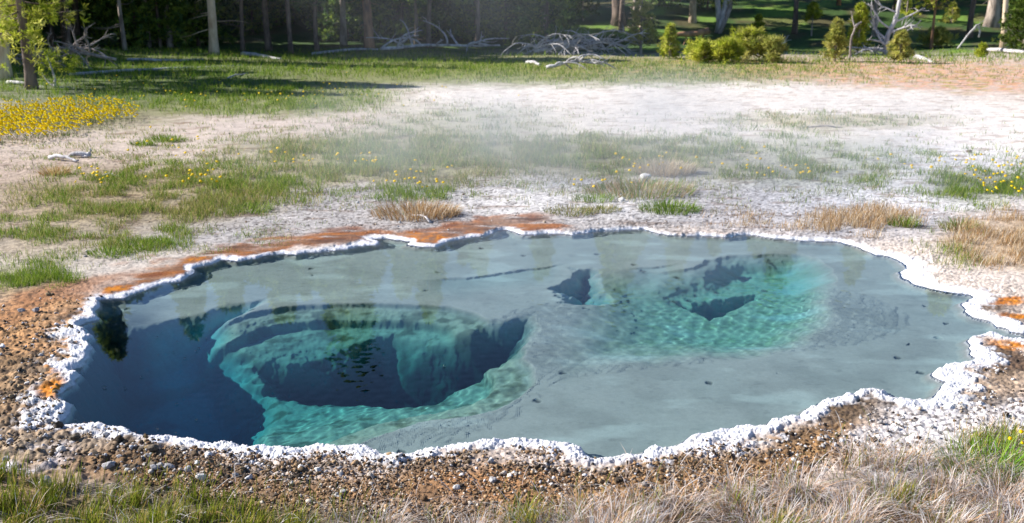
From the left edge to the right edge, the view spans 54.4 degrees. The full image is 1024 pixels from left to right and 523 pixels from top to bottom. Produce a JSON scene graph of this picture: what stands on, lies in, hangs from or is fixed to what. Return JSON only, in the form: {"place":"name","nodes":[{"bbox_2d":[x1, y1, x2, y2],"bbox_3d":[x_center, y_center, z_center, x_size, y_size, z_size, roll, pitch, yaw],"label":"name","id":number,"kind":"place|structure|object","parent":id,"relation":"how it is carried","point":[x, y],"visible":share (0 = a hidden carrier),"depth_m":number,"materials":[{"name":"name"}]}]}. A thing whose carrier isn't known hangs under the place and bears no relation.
{"place":"outdoors","nodes":[
{"label":"outdoors","id":0,"kind":"place"},
{"bbox_2d":[0,0,1023,522],"bbox_3d":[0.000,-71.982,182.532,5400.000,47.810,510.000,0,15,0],"label":"ground","id":1,"kind":"structure","parent":0,"point":[994,104],"depth_m":11.14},
{"bbox_2d":[0,1,18,79],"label":"pine tree","id":2,"kind":"object","parent":1,"relation":"on","point":[4,58],"visible":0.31,"depth_m":23.24,"materials":[{"name":"green plant"}]},
{"bbox_2d":[10,12,39,57],"bbox_3d":[-16.214,-8.511,30.564,2.855,5.154,2.716,0,15,2],"label":"fir tree","id":3,"kind":"object","parent":1,"relation":"on","point":[18,49],"visible":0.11,"depth_m":31.11,"materials":[{"name":"green plant"}]},
{"bbox_2d":[10,0,58,47],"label":"fir tree","id":4,"kind":"object","parent":1,"relation":"on","point":[43,33],"visible":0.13,"depth_m":34.15,"materials":[{"name":"green plant"}]},
{"bbox_2d":[0,0,88,89],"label":"pine tree","id":5,"kind":"object","parent":1,"relation":"on","point":[28,38],"visible":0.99,"depth_m":20.93,"materials":[{"name":"green plant"}]},
{"bbox_2d":[34,162,72,175],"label":"grass tuft","id":6,"kind":"object","parent":1,"relation":"on","point":[48,172],"visible":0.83,"depth_m":11.27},
{"bbox_2d":[45,0,61,47],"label":"pine tree","id":7,"kind":"object","parent":1,"relation":"on","point":[51,27],"visible":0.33,"depth_m":36.37,"materials":[{"name":"brown plant"}]},
{"bbox_2d":[35,0,75,47],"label":"pine tree","id":8,"kind":"object","parent":1,"relation":"on","point":[67,34],"visible":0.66,"depth_m":33.11,"materials":[{"name":"brown plant"}]},
{"bbox_2d":[48,154,78,161],"bbox_3d":[-5.487,-1.271,12.201,0.521,0.087,0.066,7,17,25],"label":"stick","id":9,"kind":"object","parent":1,"relation":"on","point":[53,156],"visible":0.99,"depth_m":12.20,"materials":[{"name":"white wood"}]},
{"bbox_2d":[11,22,119,68],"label":"fallen dead branches","id":10,"kind":"object","parent":1,"relation":"on","point":[79,50],"visible":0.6,"depth_m":26.89,"materials":[{"name":"grey wood"}]},
{"bbox_2d":[54,0,81,46],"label":"pine tree","id":11,"kind":"object","parent":1,"relation":"on","point":[62,22],"visible":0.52,"depth_m":36.07,"materials":[{"name":"brown plant"}]},
{"bbox_2d":[54,0,82,45],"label":"pine tree","id":12,"kind":"object","parent":1,"relation":"on","point":[77,29],"visible":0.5,"depth_m":36.64,"materials":[{"name":"brown plant"}]},
{"bbox_2d":[0,93,139,143],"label":"yellow flower carpet","id":13,"kind":"object","parent":1,"relation":"on","point":[52,117],"visible":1,"depth_m":15.61,"materials":[{"name":"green plant"}]},
{"bbox_2d":[67,148,91,157],"bbox_3d":[-5.403,-1.359,12.437,0.312,0.118,0.069,1,15,3],"label":"driftwood","id":14,"kind":"object","parent":1,"relation":"on","point":[81,154],"visible":0.94,"depth_m":12.42,"materials":[{"name":"grey wood"}]},
{"bbox_2d":[83,244,132,258],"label":"grass tuft","id":15,"kind":"object","parent":1,"relation":"on","point":[107,251],"visible":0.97,"depth_m":7.84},
{"bbox_2d":[88,0,130,50],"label":"pine tree","id":16,"kind":"object","parent":1,"relation":"on","point":[123,36],"visible":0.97,"depth_m":34.18,"materials":[{"name":"grey plant"}]},
{"bbox_2d":[79,0,139,31],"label":"fir tree","id":17,"kind":"object","parent":1,"relation":"on","point":[86,24],"visible":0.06,"depth_m":41.30,"materials":[{"name":"green plant"}]},
{"bbox_2d":[85,0,153,46],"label":"fir tree","id":18,"kind":"object","parent":1,"relation":"on","point":[102,8],"visible":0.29,"depth_m":36.06,"materials":[{"name":"green plant"}]},
{"bbox_2d":[76,0,183,46],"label":"fir tree","id":19,"kind":"object","parent":1,"relation":"on","point":[94,12],"visible":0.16,"depth_m":36.29,"materials":[{"name":"green plant"}]},
{"bbox_2d":[97,0,174,46],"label":"fir tree","id":20,"kind":"object","parent":1,"relation":"on","point":[132,25],"visible":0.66,"depth_m":35.41,"materials":[{"name":"green plant"}]},
{"bbox_2d":[110,235,171,249],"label":"grass tuft","id":21,"kind":"object","parent":1,"relation":"on","point":[136,240],"visible":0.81,"depth_m":8.09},
{"bbox_2d":[126,137,157,145],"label":"grass tuft","id":22,"kind":"object","parent":1,"relation":"on","point":[143,143],"visible":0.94,"depth_m":13.42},
{"bbox_2d":[69,64,239,75],"bbox_3d":[-9.329,-5.059,26.224,4.555,0.095,0.287,-13,20,-39],"label":"fallen log","id":23,"kind":"object","parent":1,"relation":"on","point":[95,72],"visible":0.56,"depth_m":25.61,"materials":[{"name":"grey wood"}]},
{"bbox_2d":[123,0,198,47],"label":"fir tree","id":24,"kind":"object","parent":1,"relation":"on","point":[169,21],"visible":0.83,"depth_m":35.77,"materials":[{"name":"green plant"}]},
{"bbox_2d":[127,58,199,61],"bbox_3d":[-10.381,-6.017,29.668,2.243,0.120,0.559,-1,15,-5],"label":"fallen log","id":25,"kind":"object","parent":1,"relation":"on","point":[133,59],"visible":0.68,"depth_m":29.49,"materials":[{"name":"grey wood"}]},
{"bbox_2d":[144,132,187,142],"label":"grass tuft","id":26,"kind":"object","parent":1,"relation":"on","point":[153,136],"visible":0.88,"depth_m":13.87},
{"bbox_2d":[164,5,178,47],"bbox_3d":[-12.579,-13.199,34.820,2.872,11.490,3.063,-2,15,-6],"label":"pine tree","id":27,"kind":"object","parent":1,"relation":"on","point":[169,40],"visible":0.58,"depth_m":36.14,"materials":[{"name":"grey plant"}]},
{"bbox_2d":[162,0,205,39],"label":"fir tree","id":28,"kind":"object","parent":1,"relation":"on","point":[192,6],"visible":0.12,"depth_m":40.27,"materials":[{"name":"green plant"}]},
{"bbox_2d":[160,0,238,31],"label":"fir tree","id":29,"kind":"object","parent":1,"relation":"on","point":[226,6],"visible":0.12,"depth_m":41.49,"materials":[{"name":"green plant"}]},
{"bbox_2d":[172,0,236,46],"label":"fir tree","id":30,"kind":"object","parent":1,"relation":"on","point":[194,10],"visible":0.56,"depth_m":37.80,"materials":[{"name":"green plant"}]},
{"bbox_2d":[185,0,246,55],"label":"pine tree","id":31,"kind":"object","parent":1,"relation":"on","point":[213,45],"visible":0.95,"depth_m":32.04,"materials":[{"name":"beige plant"}]},
{"bbox_2d":[222,0,253,51],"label":"pine tree","id":32,"kind":"object","parent":1,"relation":"on","point":[242,42],"visible":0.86,"depth_m":35.06,"materials":[{"name":"brown plant"}]},
{"bbox_2d":[221,200,275,213],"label":"grass tuft","id":33,"kind":"object","parent":1,"relation":"on","point":[250,204],"visible":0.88,"depth_m":9.43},
{"bbox_2d":[227,0,276,36],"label":"fir tree","id":34,"kind":"object","parent":1,"relation":"on","point":[252,8],"visible":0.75,"depth_m":41.21,"materials":[{"name":"green plant"}]},
{"bbox_2d":[250,0,281,50],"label":"pine tree","id":35,"kind":"object","parent":1,"relation":"on","point":[267,39],"visible":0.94,"depth_m":35.25,"materials":[{"name":"brown plant"}]},
{"bbox_2d":[246,0,291,33],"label":"fir tree","id":36,"kind":"object","parent":1,"relation":"on","point":[276,10],"visible":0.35,"depth_m":42.26,"materials":[{"name":"green plant"}]},
{"bbox_2d":[272,0,312,23],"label":"fir tree","id":37,"kind":"object","parent":1,"relation":"on","point":[295,15],"visible":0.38,"depth_m":43.36,"materials":[{"name":"green plant"}]},
{"bbox_2d":[275,0,314,53],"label":"pine tree","id":38,"kind":"object","parent":1,"relation":"on","point":[289,29],"visible":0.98,"depth_m":34.47,"materials":[{"name":"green plant"}]},
{"bbox_2d":[290,2,319,20],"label":"fir tree","id":39,"kind":"object","parent":1,"relation":"on","point":[310,13],"visible":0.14,"depth_m":43.34,"materials":[{"name":"green plant"}]},
{"bbox_2d":[289,0,326,50],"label":"pine tree","id":40,"kind":"object","parent":1,"relation":"on","point":[321,3],"visible":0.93,"depth_m":35.02,"materials":[{"name":"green plant"}]},
{"bbox_2d":[305,0,362,39],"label":"fir tree","id":41,"kind":"object","parent":1,"relation":"on","point":[319,26],"visible":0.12,"depth_m":39.87,"materials":[{"name":"green plant"}]},
{"bbox_2d":[326,0,351,45],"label":"pine tree","id":42,"kind":"object","parent":1,"relation":"on","point":[343,34],"visible":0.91,"depth_m":37.08,"materials":[{"name":"grey plant"}]},
{"bbox_2d":[311,48,377,54],"bbox_3d":[-5.463,-7.280,34.451,3.007,0.195,0.261,-6,16,-23],"label":"fallen log","id":43,"kind":"object","parent":1,"relation":"on","point":[334,51],"visible":0.61,"depth_m":34.31,"materials":[{"name":"grey wood"}]},
{"bbox_2d":[317,0,379,41],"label":"fir tree","id":44,"kind":"object","parent":1,"relation":"on","point":[333,9],"visible":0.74,"depth_m":38.23,"materials":[{"name":"green plant"}]},
{"bbox_2d":[349,0,377,47],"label":"pine tree","id":45,"kind":"object","parent":1,"relation":"on","point":[368,26],"visible":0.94,"depth_m":34.70,"materials":[{"name":"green plant"}]},
{"bbox_2d":[359,0,443,43],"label":"fir tree","id":46,"kind":"object","parent":1,"relation":"on","point":[399,28],"visible":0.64,"depth_m":38.44,"materials":[{"name":"green plant"}]},
{"bbox_2d":[393,0,423,43],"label":"pine tree","id":47,"kind":"object","parent":1,"relation":"on","point":[415,6],"visible":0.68,"depth_m":36.02,"materials":[{"name":"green plant"}]},
{"bbox_2d":[364,196,461,221],"bbox_3d":[-0.895,-0.515,9.216,0.984,0.203,0.783,0,15,0],"label":"grass tuft","id":48,"kind":"object","parent":1,"relation":"on","point":[404,208],"visible":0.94,"depth_m":9.16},
{"bbox_2d":[408,0,438,47],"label":"pine tree","id":49,"kind":"object","parent":1,"relation":"on","point":[428,31],"visible":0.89,"depth_m":35.03,"materials":[{"name":"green plant"}]},
{"bbox_2d":[404,0,467,40],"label":"fir tree","id":50,"kind":"object","parent":1,"relation":"on","point":[442,5],"visible":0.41,"depth_m":39.37,"materials":[{"name":"green plant"}]},
{"bbox_2d":[366,16,509,53],"bbox_3d":[-2.516,-7.673,33.892,4.893,1.355,1.669,0,15,0],"label":"fallen tree","id":51,"kind":"object","parent":1,"relation":"on","point":[419,44],"visible":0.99,"depth_m":33.69,"materials":[{"name":"grey wood"}]},
{"bbox_2d":[416,197,460,217],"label":"grass tuft","id":52,"kind":"object","parent":1,"relation":"on","point":[451,211],"visible":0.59,"depth_m":9.24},
{"bbox_2d":[0,289,879,493],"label":"brown clods","id":53,"kind":"object","parent":1,"relation":"on","point":[120,439],"visible":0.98,"depth_m":4.43,"materials":[{"name":"soil"}]},
{"bbox_2d":[445,0,504,42],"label":"fir tree","id":54,"kind":"object","parent":1,"relation":"on","point":[487,7],"visible":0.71,"depth_m":38.51,"materials":[{"name":"green plant"}]},
{"bbox_2d":[455,0,502,47],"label":"pine tree","id":55,"kind":"object","parent":1,"relation":"on","point":[477,30],"visible":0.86,"depth_m":35.38,"materials":[{"name":"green plant"}]},
{"bbox_2d":[0,402,1023,522],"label":"dry bank grass","id":56,"kind":"structure","parent":1,"relation":"on","point":[992,500],"depth_m":3.99,"materials":[{"name":"plant"}]},
{"bbox_2d":[0,414,1023,522],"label":"green bank grass","id":57,"kind":"structure","parent":1,"relation":"on","point":[136,500],"depth_m":3.96,"materials":[{"name":"plant"}]},
{"bbox_2d":[132,432,928,522],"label":"brown grit","id":58,"kind":"object","parent":1,"relation":"on","point":[353,492],"visible":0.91,"depth_m":4.22,"materials":[{"name":"gravel"}]},
{"bbox_2d":[503,0,589,46],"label":"fir tree","id":59,"kind":"object","parent":1,"relation":"on","point":[561,17],"visible":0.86,"depth_m":36.61,"materials":[{"name":"green plant"}]},
{"bbox_2d":[75,186,1023,486],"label":"pale gravel","id":60,"kind":"structure","parent":1,"relation":"on","point":[817,436],"depth_m":4.73,"materials":[{"name":"gravel"}]},
{"bbox_2d":[543,204,597,216],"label":"grass tuft","id":61,"kind":"object","parent":1,"relation":"on","point":[567,208],"visible":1,"depth_m":9.32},
{"bbox_2d":[501,24,649,56],"bbox_3d":[2.109,-6.952,32.874,4.941,1.686,3.162,0,15,0],"label":"brush pile","id":62,"kind":"object","parent":1,"relation":"on","point":[556,46],"visible":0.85,"depth_m":32.76,"materials":[{"name":"grey wood"}]},
{"bbox_2d":[546,54,616,68],"bbox_3d":[1.976,-5.267,26.633,2.129,0.559,0.634,-2,15,-6],"label":"fallen branch","id":63,"kind":"object","parent":1,"relation":"on","point":[575,61],"visible":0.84,"depth_m":26.62,"materials":[{"name":"grey wood"}]},
{"bbox_2d":[569,0,600,20],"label":"young pine","id":64,"kind":"object","parent":1,"relation":"on","point":[584,7],"visible":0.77,"depth_m":43.56,"materials":[{"name":"green plant"}]},
{"bbox_2d":[570,190,615,203],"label":"grass tuft","id":65,"kind":"object","parent":1,"relation":"on","point":[589,198],"visible":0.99,"depth_m":9.90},
{"bbox_2d":[582,202,621,213],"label":"grass tuft","id":66,"kind":"object","parent":1,"relation":"on","point":[600,207],"visible":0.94,"depth_m":9.41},
{"bbox_2d":[610,0,626,25],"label":"pine tree","id":67,"kind":"object","parent":1,"relation":"on","point":[615,11],"visible":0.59,"depth_m":42.53,"materials":[{"name":"brown plant"}]},
{"bbox_2d":[612,0,625,31],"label":"pine tree","id":68,"kind":"object","parent":1,"relation":"on","point":[621,13],"visible":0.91,"depth_m":41.51,"materials":[{"name":"grey plant"}]},
{"bbox_2d":[624,0,658,53],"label":"young pine","id":69,"kind":"object","parent":1,"relation":"on","point":[637,15],"visible":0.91,"depth_m":34.03,"materials":[{"name":"green plant"}]},
{"bbox_2d":[582,175,700,199],"bbox_3d":[1.320,-0.804,10.303,1.305,0.194,0.995,0,15,0],"label":"grass tuft","id":70,"kind":"object","parent":1,"relation":"on","point":[632,187],"visible":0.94,"depth_m":10.28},
{"bbox_2d":[643,0,682,7],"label":"fir tree","id":71,"kind":"object","parent":1,"relation":"on","point":[663,2],"visible":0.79,"depth_m":46.08,"materials":[{"name":"green plant"}]},
{"bbox_2d":[627,153,702,176],"bbox_3d":[1.739,-1.131,11.365,0.879,0.264,0.775,-8,17,-27],"label":"grass tuft","id":72,"kind":"object","parent":1,"relation":"on","point":[662,168],"visible":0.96,"depth_m":11.30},
{"bbox_2d":[655,22,681,58],"bbox_3d":[4.816,-6.693,30.509,0.862,1.300,0.815,0,15,0],"label":"young pine","id":73,"kind":"object","parent":1,"relation":"on","point":[669,45],"visible":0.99,"depth_m":30.44,"materials":[{"name":"green plant"}]},
{"bbox_2d":[635,196,703,215],"bbox_3d":[1.478,-0.552,9.426,0.702,0.165,0.567,0,15,0],"label":"grass tuft","id":74,"kind":"object","parent":1,"relation":"on","point":[665,208],"visible":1,"depth_m":9.41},
{"bbox_2d":[677,27,709,44],"bbox_3d":[6.996,-8.669,38.543,1.317,0.793,0.270,0,15,0],"label":"raised log","id":75,"kind":"object","parent":1,"relation":"on","point":[703,31],"visible":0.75,"depth_m":38.41,"materials":[{"name":"brown wood"}]},
{"bbox_2d":[688,0,701,23],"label":"pine tree","id":76,"kind":"object","parent":1,"relation":"on","point":[692,19],"visible":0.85,"depth_m":43.25,"materials":[{"name":"beige plant"}]},
{"bbox_2d":[678,34,725,62],"bbox_3d":[5.589,-6.141,29.084,1.666,1.010,1.523,0,15,0],"label":"pine bush","id":77,"kind":"object","parent":1,"relation":"on","point":[698,49],"visible":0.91,"depth_m":28.79,"materials":[{"name":"green plant"}]},
{"bbox_2d":[687,0,733,10],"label":"fir tree","id":78,"kind":"object","parent":1,"relation":"on","point":[702,2],"visible":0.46,"depth_m":45.89,"materials":[{"name":"green plant"}]},
{"bbox_2d":[715,0,737,33],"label":"twisted tree","id":79,"kind":"object","parent":1,"relation":"on","point":[722,15],"visible":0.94,"depth_m":41.41,"materials":[{"name":"grey wood"}]},
{"bbox_2d":[709,35,746,63],"bbox_3d":[6.177,-6.011,28.746,1.218,1.062,1.134,-7,17,-24],"label":"pine bush","id":80,"kind":"object","parent":1,"relation":"on","point":[732,48],"visible":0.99,"depth_m":28.51,"materials":[{"name":"green plant"}]},
{"bbox_2d":[726,24,769,60],"bbox_3d":[7.120,-6.417,29.597,1.680,1.328,1.587,0,15,0],"label":"pine bush","id":81,"kind":"object","parent":1,"relation":"on","point":[749,38],"visible":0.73,"depth_m":29.36,"materials":[{"name":"green plant"}]},
{"bbox_2d":[750,13,765,30],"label":"young pine","id":82,"kind":"object","parent":1,"relation":"on","point":[758,22],"visible":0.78,"depth_m":41.37,"materials":[{"name":"green plant"}]},
{"bbox_2d":[755,33,789,62],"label":"pine bush","id":83,"kind":"object","parent":1,"relation":"on","point":[774,47],"visible":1,"depth_m":28.81,"materials":[{"name":"green plant"}]},
{"bbox_2d":[785,0,809,33],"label":"pine tree","id":84,"kind":"object","parent":1,"relation":"on","point":[795,24],"visible":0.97,"depth_m":41.20,"materials":[{"name":"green plant"}]},
{"bbox_2d":[801,1,823,35],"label":"young pine","id":85,"kind":"object","parent":1,"relation":"on","point":[813,12],"visible":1,"depth_m":40.45,"materials":[{"name":"green plant"}]},
{"bbox_2d":[817,16,849,61],"bbox_3d":[9.771,-6.622,29.983,1.002,1.543,0.927,-12,20,-39],"label":"young pine","id":86,"kind":"object","parent":1,"relation":"on","point":[836,35],"visible":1,"depth_m":29.83,"materials":[{"name":"green plant"}]},
{"bbox_2d":[675,198,1023,271],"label":"straw meadow grass","id":87,"kind":"structure","parent":1,"relation":"on","point":[876,213],"depth_m":8.74,"materials":[{"name":"plant"}]},
{"bbox_2d":[848,12,861,58],"bbox_3d":[10.573,-6.954,30.768,0.397,1.513,0.138,4,16,14],"label":"dead sapling","id":88,"kind":"object","parent":1,"relation":"on","point":[851,38],"visible":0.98,"depth_m":30.75,"materials":[{"name":"grey wood"}]},
{"bbox_2d":[845,1,874,52],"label":"young pine","id":89,"kind":"object","parent":1,"relation":"on","point":[862,13],"visible":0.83,"depth_m":33.66,"materials":[{"name":"green plant"}]},
{"bbox_2d":[869,0,880,36],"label":"pine tree","id":90,"kind":"object","parent":1,"relation":"on","point":[876,9],"visible":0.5,"depth_m":40.52,"materials":[{"name":"grey plant"}]},
{"bbox_2d":[848,0,925,55],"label":"snag","id":91,"kind":"object","parent":1,"relation":"on","point":[886,37],"visible":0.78,"depth_m":33.53,"materials":[{"name":"grey wood"}]},
{"bbox_2d":[885,28,915,61],"bbox_3d":[11.532,-6.325,29.538,0.941,1.203,0.900,11,18,34],"label":"young pine","id":92,"kind":"object","parent":1,"relation":"on","point":[896,47],"visible":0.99,"depth_m":29.46,"materials":[{"name":"green plant"}]},
{"bbox_2d":[886,213,922,227],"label":"grass tuft","id":93,"kind":"object","parent":1,"relation":"on","point":[905,224],"visible":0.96,"depth_m":8.76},
{"bbox_2d":[895,0,921,17],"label":"young pine","id":94,"kind":"object","parent":1,"relation":"on","point":[907,12],"visible":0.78,"depth_m":44.28,"materials":[{"name":"green plant"}]},
{"bbox_2d":[914,0,956,48],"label":"young pine","id":95,"kind":"object","parent":1,"relation":"on","point":[930,2],"visible":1,"depth_m":36.60,"materials":[{"name":"green plant"}]},
{"bbox_2d":[916,25,958,47],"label":"pine bush","id":96,"kind":"object","parent":1,"relation":"on","point":[942,36],"visible":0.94,"depth_m":37.06,"materials":[{"name":"green plant"}]},
{"bbox_2d":[938,1,960,22],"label":"young pine","id":97,"kind":"object","parent":1,"relation":"on","point":[953,9],"visible":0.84,"depth_m":43.56,"materials":[{"name":"green plant"}]},
{"bbox_2d":[936,214,989,230],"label":"grass tuft","id":98,"kind":"object","parent":1,"relation":"on","point":[952,223],"visible":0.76,"depth_m":8.72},
{"bbox_2d":[955,0,979,37],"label":"pine tree","id":99,"kind":"object","parent":1,"relation":"on","point":[971,17],"visible":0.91,"depth_m":40.44,"materials":[{"name":"brown plant"}]},
{"bbox_2d":[929,425,1023,487],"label":"grass tuft","id":100,"kind":"object","parent":1,"relation":"on","point":[1021,457],"visible":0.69,"depth_m":4.34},
{"bbox_2d":[974,41,989,56],"bbox_3d":[14.873,-6.638,31.514,0.484,0.694,0.523,6,16,20],"label":"young pine","id":101,"kind":"object","parent":1,"relation":"on","point":[981,50],"visible":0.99,"depth_m":31.46,"materials":[{"name":"green plant"}]},
{"bbox_2d":[982,0,1001,27],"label":"pine tree","id":102,"kind":"object","parent":1,"relation":"on","point":[992,17],"visible":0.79,"depth_m":42.71,"materials":[{"name":"grey plant"}]},
{"bbox_2d":[999,0,1008,48],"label":"pine tree","id":103,"kind":"object","parent":1,"relation":"on","point":[1005,8],"visible":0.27,"depth_m":34.94,"materials":[{"name":"beige plant"}]},
{"bbox_2d":[987,48,1023,53],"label":"fallen log","id":104,"kind":"object","parent":1,"relation":"on","point":[1005,50],"visible":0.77,"depth_m":33.08,"materials":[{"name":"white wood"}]},
{"bbox_2d":[991,0,1023,49],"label":"pine bush","id":105,"kind":"object","parent":1,"relation":"on","point":[1016,37],"visible":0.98,"depth_m":33.22,"materials":[{"name":"green plant"}]},
{"bbox_2d":[0,58,1023,272],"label":"olive meadow grass","id":106,"kind":"structure","parent":0,"point":[373,168],"depth_m":11.54,"materials":[{"name":"plant"}]},
{"bbox_2d":[0,43,1023,290],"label":"green meadow grass","id":107,"kind":"structure","parent":0,"point":[22,277],"depth_m":20.14,"materials":[{"name":"plant"}]},
{"bbox_2d":[15,226,1023,466],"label":"mineral crust rim","id":108,"kind":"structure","parent":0,"point":[956,377],"depth_m":5.11,"materials":[{"name":"stone"}]},
{"bbox_2d":[58,229,1023,458],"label":"pool water","id":109,"kind":"structure","parent":0,"point":[603,343],"depth_m":5.96,"materials":[{"name":"liquid"}]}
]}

